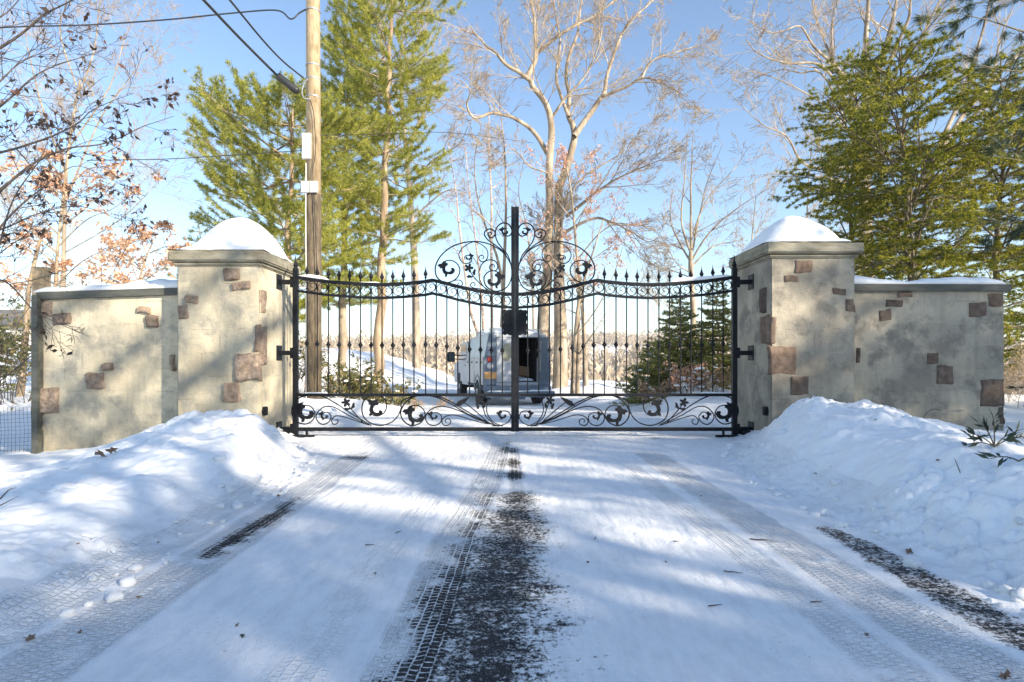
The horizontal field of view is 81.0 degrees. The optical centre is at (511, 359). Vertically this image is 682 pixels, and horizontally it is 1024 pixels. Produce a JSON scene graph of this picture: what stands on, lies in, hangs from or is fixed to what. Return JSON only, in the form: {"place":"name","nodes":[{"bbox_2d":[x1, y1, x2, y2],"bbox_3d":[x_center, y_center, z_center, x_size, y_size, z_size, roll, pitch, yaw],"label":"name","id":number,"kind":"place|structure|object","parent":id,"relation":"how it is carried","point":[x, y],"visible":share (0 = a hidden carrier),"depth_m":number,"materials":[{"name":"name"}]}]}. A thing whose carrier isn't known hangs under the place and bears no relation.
{"place":"outdoors","nodes":[
{"label":"outdoors","id":0,"kind":"place"},
{"bbox_2d":[0,381,1023,681],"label":"driveway","id":1,"kind":"structure","parent":0,"point":[482,567],"depth_m":2.88,"materials":[{"name":"snow"}]},
{"bbox_2d":[61,568,70,574],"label":"snow clod","id":2,"kind":"object","parent":1,"relation":"on","point":[65,571],"visible":1,"depth_m":2.70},
{"bbox_2d":[58,607,75,617],"bbox_3d":[-1.795,1.024,2.420,0.056,0.038,0.053,0,0,-22],"label":"snow clod","id":3,"kind":"object","parent":1,"relation":"on","point":[68,612],"visible":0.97,"depth_m":2.41,"materials":[{"name":"snow"}]},
{"bbox_2d":[83,600,93,606],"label":"snow clod","id":4,"kind":"object","parent":1,"relation":"on","point":[89,603],"visible":1,"depth_m":2.51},
{"bbox_2d":[105,590,124,601],"bbox_3d":[-1.716,1.024,2.593,0.074,0.055,0.079,0,0,-40],"label":"snow clod","id":5,"kind":"object","parent":1,"relation":"on","point":[114,595],"visible":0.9,"depth_m":2.58,"materials":[{"name":"snow"}]},
{"bbox_2d":[119,575,136,586],"bbox_3d":[-1.764,1.022,2.759,0.077,0.052,0.070,0,0,-44],"label":"snow clod","id":6,"kind":"object","parent":1,"relation":"on","point":[128,580],"visible":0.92,"depth_m":2.74,"materials":[{"name":"snow"}]},
{"bbox_2d":[126,563,143,571],"bbox_3d":[-1.844,1.019,2.933,0.075,0.043,0.059,0,0,25],"label":"snow clod","id":7,"kind":"object","parent":1,"relation":"on","point":[135,567],"visible":0.98,"depth_m":2.92,"materials":[{"name":"snow"}]},
{"bbox_2d":[232,502,243,508],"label":"snow clod","id":8,"kind":"object","parent":1,"relation":"on","point":[237,505],"visible":0.92,"depth_m":4.14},
{"bbox_2d":[251,489,261,495],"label":"snow clod","id":9,"kind":"object","parent":1,"relation":"on","point":[256,492],"visible":0.91,"depth_m":4.50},
{"bbox_2d":[392,396,423,408],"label":"twiggy bush","id":10,"kind":"object","parent":1,"relation":"on","point":[412,401],"visible":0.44,"depth_m":14.14,"materials":[{"name":"brown plant"}]},
{"bbox_2d":[413,396,452,409],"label":"twiggy bush","id":11,"kind":"object","parent":1,"relation":"on","point":[439,402],"visible":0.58,"depth_m":14.96,"materials":[{"name":"brown plant"}]},
{"bbox_2d":[435,128,486,335],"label":"birch tree","id":12,"kind":"object","parent":1,"relation":"on","point":[466,285],"visible":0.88,"depth_m":25.17,"materials":[{"name":"beige plant"}]},
{"bbox_2d":[442,130,491,330],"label":"birch tree","id":13,"kind":"object","parent":1,"relation":"on","point":[482,307],"visible":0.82,"depth_m":25.81,"materials":[{"name":"beige plant"}]},
{"bbox_2d":[450,106,505,309],"bbox_3d":[-1.462,-5.515,29.338,2.607,13.855,2.664,0,0,-28],"label":"bare tree","id":14,"kind":"object","parent":1,"relation":"on","point":[496,255],"visible":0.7,"depth_m":29.22,"materials":[{"name":"brown plant"}]},
{"bbox_2d":[462,93,517,327],"bbox_3d":[-1.080,-5.412,26.625,1.628,13.685,2.780,0,0,45],"label":"birch tree","id":15,"kind":"object","parent":1,"relation":"on","point":[491,247],"visible":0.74,"depth_m":26.76,"materials":[{"name":"beige plant"}]},
{"bbox_2d":[448,333,554,403],"bbox_3d":[-0.527,0.292,20.860,2.954,2.226,7.082,0,0,-14],"label":"service truck","id":16,"kind":"object","parent":1,"relation":"on","point":[463,372],"visible":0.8,"depth_m":18.17,"materials":[{"name":"white paint"}]},
{"bbox_2d":[476,328,540,335],"bbox_3d":[-0.160,-0.863,19.387,1.664,0.168,2.170,0,0,-14],"label":"roof rack","id":17,"kind":"object","parent":16,"relation":"on","point":[497,328],"visible":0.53,"depth_m":18.45,"materials":[{"name":"metal"}]},
{"bbox_2d":[478,327,539,335],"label":"truck snow","id":18,"kind":"structure","parent":17,"relation":"on","point":[499,330],"depth_m":18.38,"materials":[{"name":"snow"}]},
{"bbox_2d":[519,366,528,376],"bbox_3d":[0.281,0.384,19.224,0.400,0.300,0.400,10,-11,-34],"label":"cardboard box","id":19,"kind":"object","parent":16,"relation":"in","point":[522,371],"visible":0.61,"depth_m":19.05,"materials":[{"name":"cardboard"}]},
{"bbox_2d":[477,80,536,327],"bbox_3d":[-0.244,-5.820,28.541,2.824,14.447,2.055,0,0,0],"label":"bare tree","id":20,"kind":"object","parent":1,"relation":"on","point":[504,256],"visible":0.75,"depth_m":28.15,"materials":[{"name":"brown plant"}]},
{"bbox_2d":[421,0,725,388],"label":"bare tree","id":21,"kind":"object","parent":1,"relation":"on","point":[557,248],"visible":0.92,"depth_m":25.52,"materials":[{"name":"brown plant"}]},
{"bbox_2d":[547,220,631,392],"bbox_3d":[2.777,-1.812,21.290,3.148,6.467,2.240,0,0,43],"label":"bare tree","id":22,"kind":"object","parent":1,"relation":"on","point":[577,351],"visible":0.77,"depth_m":21.07,"materials":[{"name":"brown plant"}]},
{"bbox_2d":[715,430,749,436],"bbox_3d":[2.927,0.990,7.990,0.440,0.120,0.140,0,0,0],"label":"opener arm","id":23,"kind":"object","parent":1,"relation":"on","point":[742,432],"visible":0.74,"depth_m":7.94},
{"bbox_2d":[809,511,820,516],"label":"snow clod","id":24,"kind":"object","parent":1,"relation":"on","point":[815,513],"visible":0.91,"depth_m":3.95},
{"bbox_2d":[825,510,836,515],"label":"snow clod","id":25,"kind":"object","parent":1,"relation":"on","point":[830,513],"visible":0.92,"depth_m":3.93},
{"bbox_2d":[828,478,841,485],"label":"snow clod","id":26,"kind":"object","parent":1,"relation":"on","point":[834,482],"visible":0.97,"depth_m":4.40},
{"bbox_2d":[834,520,848,527],"bbox_3d":[2.028,1.017,3.698,0.067,0.056,0.075,0,0,-40],"label":"snow clod","id":27,"kind":"object","parent":1,"relation":"on","point":[840,523],"visible":0.93,"depth_m":3.68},
{"bbox_2d":[902,557,921,568],"bbox_3d":[2.007,1.020,3.007,0.079,0.059,0.084,0,0,-23],"label":"snow clod","id":28,"kind":"object","parent":1,"relation":"on","point":[910,562],"visible":0.96,"depth_m":2.98,"materials":[{"name":"snow"}]},
{"bbox_2d":[982,580,998,588],"bbox_3d":[2.165,1.021,2.713,0.062,0.042,0.062,0,0,-43],"label":"snow clod","id":29,"kind":"object","parent":1,"relation":"on","point":[988,584],"visible":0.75,"depth_m":2.70,"materials":[{"name":"snow"}]},
{"bbox_2d":[998,669,1010,679],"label":"fallen leaf","id":30,"kind":"object","parent":1,"relation":"on","point":[1005,675],"visible":1,"depth_m":1.95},
{"bbox_2d":[998,584,1014,594],"bbox_3d":[2.150,0.999,2.606,0.049,0.038,0.053,0,0,-9],"label":"snow clod","id":31,"kind":"object","parent":1,"relation":"on","point":[1006,589],"visible":0.91,"depth_m":2.60,"materials":[{"name":"snow"}]},
{"bbox_2d":[1011,597,1022,602],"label":"snow clod","id":32,"kind":"object","parent":1,"relation":"on","point":[1017,600],"visible":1,"depth_m":2.53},
{"bbox_2d":[1011,587,1023,600],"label":"snow clod","id":33,"kind":"object","parent":1,"relation":"on","point":[1017,592],"visible":0.9,"depth_m":2.54,"materials":[{"name":"snow"}]},
{"bbox_2d":[0,345,1023,471],"bbox_3d":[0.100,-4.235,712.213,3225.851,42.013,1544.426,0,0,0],"label":"ground","id":34,"kind":"structure","parent":0,"point":[1014,413],"depth_m":11.98,"materials":[{"name":"snow"}]},
{"bbox_2d":[0,298,30,409],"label":"rhododendron","id":35,"kind":"object","parent":34,"relation":"on","point":[19,354],"visible":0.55,"depth_m":11.26,"materials":[{"name":"green plant"}]},
{"bbox_2d":[0,310,30,348],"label":"house","id":36,"kind":"structure","parent":34,"relation":"on","point":[5,312],"depth_m":41.24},
{"bbox_2d":[0,407,30,451],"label":"fence netting","id":37,"kind":"object","parent":34,"relation":"on","point":[15,422],"visible":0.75,"depth_m":7.72,"materials":[{"name":"metal"}]},
{"bbox_2d":[0,292,30,391],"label":"rhododendron","id":38,"kind":"object","parent":34,"relation":"on","point":[3,299],"visible":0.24,"depth_m":13.35,"materials":[{"name":"green plant"}]},
{"bbox_2d":[1,340,30,392],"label":"spruce tree","id":39,"kind":"object","parent":34,"relation":"on","point":[13,384],"visible":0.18,"depth_m":14.10,"materials":[{"name":"green plant"}]},
{"bbox_2d":[0,219,66,396],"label":"bare tree","id":40,"kind":"object","parent":34,"relation":"on","point":[28,289],"visible":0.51,"depth_m":11.96,"materials":[{"name":"brown plant"}]},
{"bbox_2d":[31,295,42,453],"bbox_3d":[-6.100,0.325,7.705,0.090,2.310,0.090,0,0,0],"label":"corner post","id":41,"kind":"object","parent":34,"relation":"on","point":[36,387],"visible":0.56,"depth_m":7.66,"materials":[{"name":"concrete"}]},
{"bbox_2d":[32,267,50,448],"bbox_3d":[-6.315,0.120,8.055,0.170,2.720,0.130,0,0,0],"label":"fence post","id":42,"kind":"object","parent":34,"relation":"on","point":[39,272],"visible":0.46,"depth_m":7.99,"materials":[{"name":"metal"}]},
{"bbox_2d":[0,140,177,295],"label":"beech tree","id":43,"kind":"object","parent":34,"relation":"on","point":[68,261],"visible":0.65,"depth_m":13.35,"materials":[{"name":"orange plant"}]},
{"bbox_2d":[0,0,184,380],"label":"bare tree","id":44,"kind":"object","parent":34,"relation":"on","point":[42,173],"visible":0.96,"depth_m":6.38,"materials":[{"name":"brown plant"}]},
{"bbox_2d":[36,287,177,451],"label":"stone wall","id":45,"kind":"structure","parent":34,"relation":"on","point":[113,377],"depth_m":7.75,"materials":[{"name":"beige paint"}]},
{"bbox_2d":[33,279,177,292],"bbox_3d":[-5.175,-0.966,7.920,2.010,0.198,0.464,0,0,0],"label":"snow cover","id":46,"kind":"object","parent":45,"relation":"on","point":[155,283],"visible":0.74,"depth_m":7.74,"materials":[{"name":"snow"}]},
{"bbox_2d":[0,0,225,287],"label":"bare tree","id":47,"kind":"object","parent":34,"relation":"on","point":[6,194],"visible":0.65,"depth_m":23.93,"materials":[{"name":"brown plant"}]},
{"bbox_2d":[74,219,192,284],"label":"beech tree","id":48,"kind":"object","parent":34,"relation":"on","point":[163,225],"visible":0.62,"depth_m":14.91,"materials":[{"name":"orange plant"}]},
{"bbox_2d":[0,409,275,576],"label":"snow bank","id":49,"kind":"structure","parent":34,"relation":"on","point":[65,497],"depth_m":4.23,"materials":[{"name":"snow"}]},
{"bbox_2d":[213,455,225,460],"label":"snow clod","id":50,"kind":"object","parent":49,"relation":"on","point":[219,458],"visible":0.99,"depth_m":4.70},
{"bbox_2d":[160,224,208,278],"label":"tree","id":51,"kind":"object","parent":34,"relation":"on","point":[191,238],"visible":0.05,"depth_m":17.83,"materials":[{"name":"orange plant"}]},
{"bbox_2d":[168,250,300,427],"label":"stone pillar","id":52,"kind":"structure","parent":34,"relation":"on","point":[235,317],"depth_m":7.44,"materials":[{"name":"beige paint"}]},
{"bbox_2d":[167,217,299,265],"bbox_3d":[-3.645,-1.628,8.021,1.190,0.548,1.318,0,0,0],"label":"snow mound","id":53,"kind":"object","parent":52,"relation":"on","point":[239,233],"visible":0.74,"depth_m":7.62,"materials":[{"name":"snow"}]},
{"bbox_2d":[262,406,267,415],"bbox_3d":[-3.103,0.645,7.532,0.045,0.110,0.096,0,0,0],"label":"sensor box","id":54,"kind":"object","parent":52,"relation":"attached to","point":[264,410],"visible":1,"depth_m":7.51,"materials":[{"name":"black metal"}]},
{"bbox_2d":[276,207,514,434],"bbox_3d":[-1.543,-0.506,8.040,3.165,3.071,0.180,0,0,0],"label":"gate leaf","id":55,"kind":"object","parent":52,"relation":"attached to","point":[508,328],"visible":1,"depth_m":8.03,"materials":[{"name":"black metal"}]},
{"bbox_2d":[282,430,314,437],"bbox_3d":[-2.847,0.990,7.990,0.440,0.120,0.140,0,0,0],"label":"opener arm","id":56,"kind":"object","parent":55,"relation":"attached to","point":[299,436],"visible":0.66,"depth_m":7.94},
{"bbox_2d":[299,274,328,279],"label":"rail snow","id":57,"kind":"structure","parent":55,"relation":"on","point":[315,276],"depth_m":8.02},
{"bbox_2d":[180,59,387,324],"bbox_3d":[-5.787,-3.142,15.068,5.166,8.147,5.239,0,0,0],"label":"pine tree","id":58,"kind":"object","parent":34,"relation":"on","point":[222,110],"visible":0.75,"depth_m":14.26,"materials":[{"name":"green plant"}]},
{"bbox_2d":[301,0,321,398],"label":"utility pole","id":59,"kind":"object","parent":34,"relation":"on","point":[311,155],"visible":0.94,"depth_m":12.37,"materials":[{"name":"brown wood"}]},
{"bbox_2d":[0,9,306,27],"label":"overhead wire","id":60,"kind":"object","parent":59,"relation":"attached to","point":[295,16],"visible":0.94,"depth_m":12.10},
{"bbox_2d":[87,150,301,160],"bbox_3d":[-6.123,-4.017,11.859,3.863,0.607,0.180,0,0,-17],"label":"overhead wire","id":61,"kind":"object","parent":59,"relation":"attached to","point":[198,157],"visible":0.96,"depth_m":11.90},
{"bbox_2d":[202,0,276,75],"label":"overhead wire","id":62,"kind":"object","parent":59,"relation":"attached to","point":[240,38],"visible":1,"depth_m":11.28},
{"bbox_2d":[276,73,299,93],"bbox_3d":[-4.580,-5.635,12.250,0.463,0.385,0.146,0,0,-15],"label":"splice case","id":63,"kind":"object","parent":62,"relation":"hanging from","point":[287,83],"visible":1,"depth_m":12.20,"materials":[{"name":"plastic"}]},
{"bbox_2d":[229,0,303,77],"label":"overhead wire","id":64,"kind":"object","parent":59,"relation":"attached to","point":[254,30],"visible":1,"depth_m":11.18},
{"bbox_2d":[330,132,530,142],"bbox_3d":[-1.843,-7.035,19.363,0.679,4.724,14.370,0,0,20],"label":"overhead wire","id":65,"kind":"object","parent":59,"relation":"attached to","point":[414,132],"visible":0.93,"depth_m":17.22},
{"bbox_2d":[299,331,344,392],"bbox_3d":[-4.532,0.010,12.977,1.449,1.630,1.616,0,0,41],"label":"rhododendron","id":66,"kind":"object","parent":34,"relation":"on","point":[301,361],"visible":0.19,"depth_m":13.01,"materials":[{"name":"green plant"}]},
{"bbox_2d":[299,332,345,389],"bbox_3d":[-5.156,-0.042,14.413,2.570,1.762,2.182,0,0,0],"label":"twiggy bush","id":67,"kind":"object","parent":34,"relation":"on","point":[322,357],"visible":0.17,"depth_m":14.64,"materials":[{"name":"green plant"}]},
{"bbox_2d":[280,0,406,382],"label":"pine tree","id":68,"kind":"object","parent":34,"relation":"on","point":[333,71],"visible":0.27,"depth_m":19.22,"materials":[{"name":"green plant"}]},
{"bbox_2d":[320,352,374,399],"bbox_3d":[-3.730,0.433,13.075,1.390,1.254,1.624,0,0,0],"label":"rhododendron","id":69,"kind":"object","parent":34,"relation":"on","point":[344,386],"visible":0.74,"depth_m":12.93,"materials":[{"name":"green plant"}]},
{"bbox_2d":[327,366,397,402],"bbox_3d":[-3.356,0.628,13.628,1.320,1.088,1.642,0,0,26],"label":"rhododendron","id":70,"kind":"object","parent":34,"relation":"on","point":[366,384],"visible":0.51,"depth_m":13.22,"materials":[{"name":"green plant"}]},
{"bbox_2d":[359,377,423,407],"bbox_3d":[-2.783,0.732,13.800,1.600,1.015,1.018,0,0,-22],"label":"rhododendron","id":71,"kind":"object","parent":34,"relation":"on","point":[391,400],"visible":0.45,"depth_m":13.75,"materials":[{"name":"green plant"}]},
{"bbox_2d":[320,0,467,396],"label":"pine tree","id":72,"kind":"object","parent":34,"relation":"on","point":[430,74],"visible":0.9,"depth_m":17.20,"materials":[{"name":"green plant"}]},
{"bbox_2d":[331,0,491,369],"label":"pine tree","id":73,"kind":"object","parent":34,"relation":"on","point":[417,325],"visible":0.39,"depth_m":35.74,"materials":[{"name":"plant"}]},
{"bbox_2d":[494,144,543,330],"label":"bare tree","id":74,"kind":"object","parent":34,"relation":"on","point":[533,314],"visible":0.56,"depth_m":30.05,"materials":[{"name":"brown plant"}]},
{"bbox_2d":[519,132,650,385],"bbox_3d":[2.842,-3.880,23.009,5.324,10.139,3.880,0,0,0],"label":"beech tree","id":75,"kind":"object","parent":34,"relation":"on","point":[586,209],"visible":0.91,"depth_m":22.97,"materials":[{"name":"brown plant"}]},
{"bbox_2d":[609,336,676,405],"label":"spruce tree","id":76,"kind":"object","parent":34,"relation":"on","point":[631,385],"visible":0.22,"depth_m":16.45,"materials":[{"name":"green plant"}]},
{"bbox_2d":[632,237,673,317],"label":"bare tree","id":77,"kind":"object","parent":34,"relation":"on","point":[644,291],"visible":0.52,"depth_m":43.76,"materials":[{"name":"brown plant"}]},
{"bbox_2d":[635,378,678,403],"bbox_3d":[3.428,0.730,13.957,1.045,0.614,1.072,0,0,20],"label":"twiggy bush","id":78,"kind":"object","parent":34,"relation":"on","point":[664,388],"visible":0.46,"depth_m":13.75,"materials":[{"name":"brown plant"}]},
{"bbox_2d":[299,329,1023,394],"bbox_3d":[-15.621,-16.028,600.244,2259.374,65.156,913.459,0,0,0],"label":"woods","id":79,"kind":"object","parent":34,"relation":"on","point":[452,344],"visible":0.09,"depth_m":415.72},
{"bbox_2d":[622,291,715,402],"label":"spruce tree","id":80,"kind":"object","parent":34,"relation":"on","point":[674,348],"visible":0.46,"depth_m":15.01,"materials":[{"name":"green plant"}]},
{"bbox_2d":[660,360,710,392],"bbox_3d":[3.905,0.373,13.358,1.008,0.753,0.855,0,0,-23],"label":"twiggy bush","id":81,"kind":"object","parent":34,"relation":"on","point":[675,377],"visible":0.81,"depth_m":13.22,"materials":[{"name":"brown plant"}]},
{"bbox_2d":[678,281,730,389],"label":"spruce tree","id":82,"kind":"object","parent":34,"relation":"on","point":[707,346],"visible":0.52,"depth_m":14.47,"materials":[{"name":"green plant"}]},
{"bbox_2d":[644,113,778,364],"bbox_3d":[7.217,-3.791,20.878,5.515,10.178,3.539,0,0,0],"label":"bare tree","id":83,"kind":"object","parent":34,"relation":"on","point":[690,257],"visible":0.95,"depth_m":20.94,"materials":[{"name":"brown plant"}]},
{"bbox_2d":[692,360,730,391],"bbox_3d":[4.524,0.400,13.248,1.446,0.775,1.017,0,0,0],"label":"twiggy bush","id":84,"kind":"object","parent":34,"relation":"on","point":[708,381],"visible":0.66,"depth_m":13.02,"materials":[{"name":"brown plant"}]},
{"bbox_2d":[714,169,782,269],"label":"bare tree","id":85,"kind":"object","parent":34,"relation":"on","point":[753,219],"visible":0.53,"depth_m":33.94,"materials":[{"name":"brown plant"}]},
{"bbox_2d":[729,242,863,429],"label":"stone pillar","id":86,"kind":"structure","parent":34,"relation":"on","point":[796,308],"depth_m":7.44,"materials":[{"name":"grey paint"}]},
{"bbox_2d":[762,406,768,415],"bbox_3d":[3.183,0.645,7.532,0.045,0.110,0.096,0,0,0],"label":"sensor box","id":87,"kind":"object","parent":86,"relation":"attached to","point":[765,411],"visible":1,"depth_m":7.51,"materials":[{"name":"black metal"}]},
{"bbox_2d":[729,216,863,258],"bbox_3d":[3.730,-1.686,8.020,1.210,0.464,1.320,0,0,0],"label":"snow mound","id":88,"kind":"object","parent":86,"relation":"on","point":[792,229],"visible":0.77,"depth_m":7.60,"materials":[{"name":"snow"}]},
{"bbox_2d":[776,111,848,238],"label":"bare tree","id":89,"kind":"object","parent":34,"relation":"on","point":[809,209],"visible":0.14,"depth_m":29.95,"materials":[{"name":"brown plant"}]},
{"bbox_2d":[680,0,1023,277],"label":"bare tree","id":90,"kind":"object","parent":34,"relation":"on","point":[788,61],"visible":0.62,"depth_m":18.66,"materials":[{"name":"brown plant"}]},
{"bbox_2d":[772,45,943,280],"bbox_3d":[7.822,-3.134,14.047,3.531,8.276,3.739,0,0,-36],"label":"hemlock tree","id":91,"kind":"object","parent":34,"relation":"on","point":[833,109],"visible":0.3,"depth_m":13.81,"materials":[{"name":"green plant"}]},
{"bbox_2d":[761,395,1023,541],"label":"snow bank","id":92,"kind":"structure","parent":34,"relation":"on","point":[890,445],"depth_m":4.18,"materials":[{"name":"snow"}]},
{"bbox_2d":[959,406,1023,446],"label":"laurel sprig","id":93,"kind":"object","parent":92,"relation":"on","point":[1010,437],"visible":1,"depth_m":3.91,"materials":[{"name":"green plant"}]},
{"bbox_2d":[974,452,1023,467],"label":"laurel sprig","id":94,"kind":"object","parent":92,"relation":"on","point":[1000,461],"visible":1,"depth_m":3.54,"materials":[{"name":"green plant"}]},
{"bbox_2d":[1013,516,1023,524],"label":"snow clod","id":95,"kind":"object","parent":92,"relation":"on","point":[1018,520],"visible":1,"depth_m":3.03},
{"bbox_2d":[767,0,1023,280],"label":"hemlock tree","id":96,"kind":"object","parent":34,"relation":"on","point":[882,200],"visible":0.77,"depth_m":11.00,"materials":[{"name":"green plant"}]},
{"bbox_2d":[822,81,1023,280],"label":"bare tree","id":97,"kind":"object","parent":34,"relation":"on","point":[913,255],"visible":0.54,"depth_m":10.82,"materials":[{"name":"brown plant"}]},
{"bbox_2d":[854,284,1010,430],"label":"stone wall","id":98,"kind":"structure","parent":34,"relation":"on","point":[921,350],"depth_m":7.75,"materials":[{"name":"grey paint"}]},
{"bbox_2d":[854,275,1005,283],"bbox_3d":[5.335,-1.043,7.919,2.130,0.147,0.462,0,0,0],"label":"snow cover","id":99,"kind":"object","parent":98,"relation":"on","point":[945,280],"visible":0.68,"depth_m":7.74,"materials":[{"name":"snow"}]},
{"bbox_2d":[891,43,1023,342],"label":"hemlock tree","id":100,"kind":"object","parent":34,"relation":"on","point":[1004,106],"visible":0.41,"depth_m":12.28,"materials":[{"name":"green plant"}]},
{"bbox_2d":[910,0,1023,256],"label":"pine tree","id":101,"kind":"object","parent":34,"relation":"on","point":[954,25],"visible":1,"depth_m":8.19,"materials":[{"name":"green plant"}]},
{"bbox_2d":[958,192,1023,380],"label":"hemlock tree","id":102,"kind":"object","parent":34,"relation":"on","point":[1007,353],"visible":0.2,"depth_m":16.26,"materials":[{"name":"green plant"}]},
{"bbox_2d":[1004,365,1023,406],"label":"twiggy bush","id":103,"kind":"object","parent":34,"relation":"on","point":[1010,383],"visible":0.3,"depth_m":11.28,"materials":[{"name":"brown plant"}]},
{"bbox_2d":[1004,357,1023,393],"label":"twiggy bush","id":104,"kind":"object","parent":34,"relation":"on","point":[1014,374],"visible":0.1,"depth_m":14.76,"materials":[{"name":"brown plant"}]},
{"bbox_2d":[1004,333,1023,394],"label":"twiggy bush","id":105,"kind":"object","parent":34,"relation":"on","point":[1008,370],"visible":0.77,"depth_m":12.98,"materials":[{"name":"brown plant"}]},
{"bbox_2d":[0,0,1023,343],"label":"sky","id":106,"kind":"structure","parent":0,"point":[216,43],"materials":[{"name":"blue"}]},
{"bbox_2d":[487,390,551,391],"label":"truck snow","id":107,"kind":"structure","parent":0,"point":[519,391],"depth_m":17.76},
{"bbox_2d":[515,207,753,434],"bbox_3d":[1.623,-0.506,8.040,3.164,3.071,0.180,0,0,0],"label":"gate leaf","id":108,"kind":"object","parent":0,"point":[521,328],"visible":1,"depth_m":8.03,"materials":[{"name":"black metal"}]},
{"bbox_2d":[671,275,730,281],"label":"rail snow","id":109,"kind":"structure","parent":108,"relation":"on","point":[694,278],"depth_m":8.02,"materials":[{"name":"snow"}]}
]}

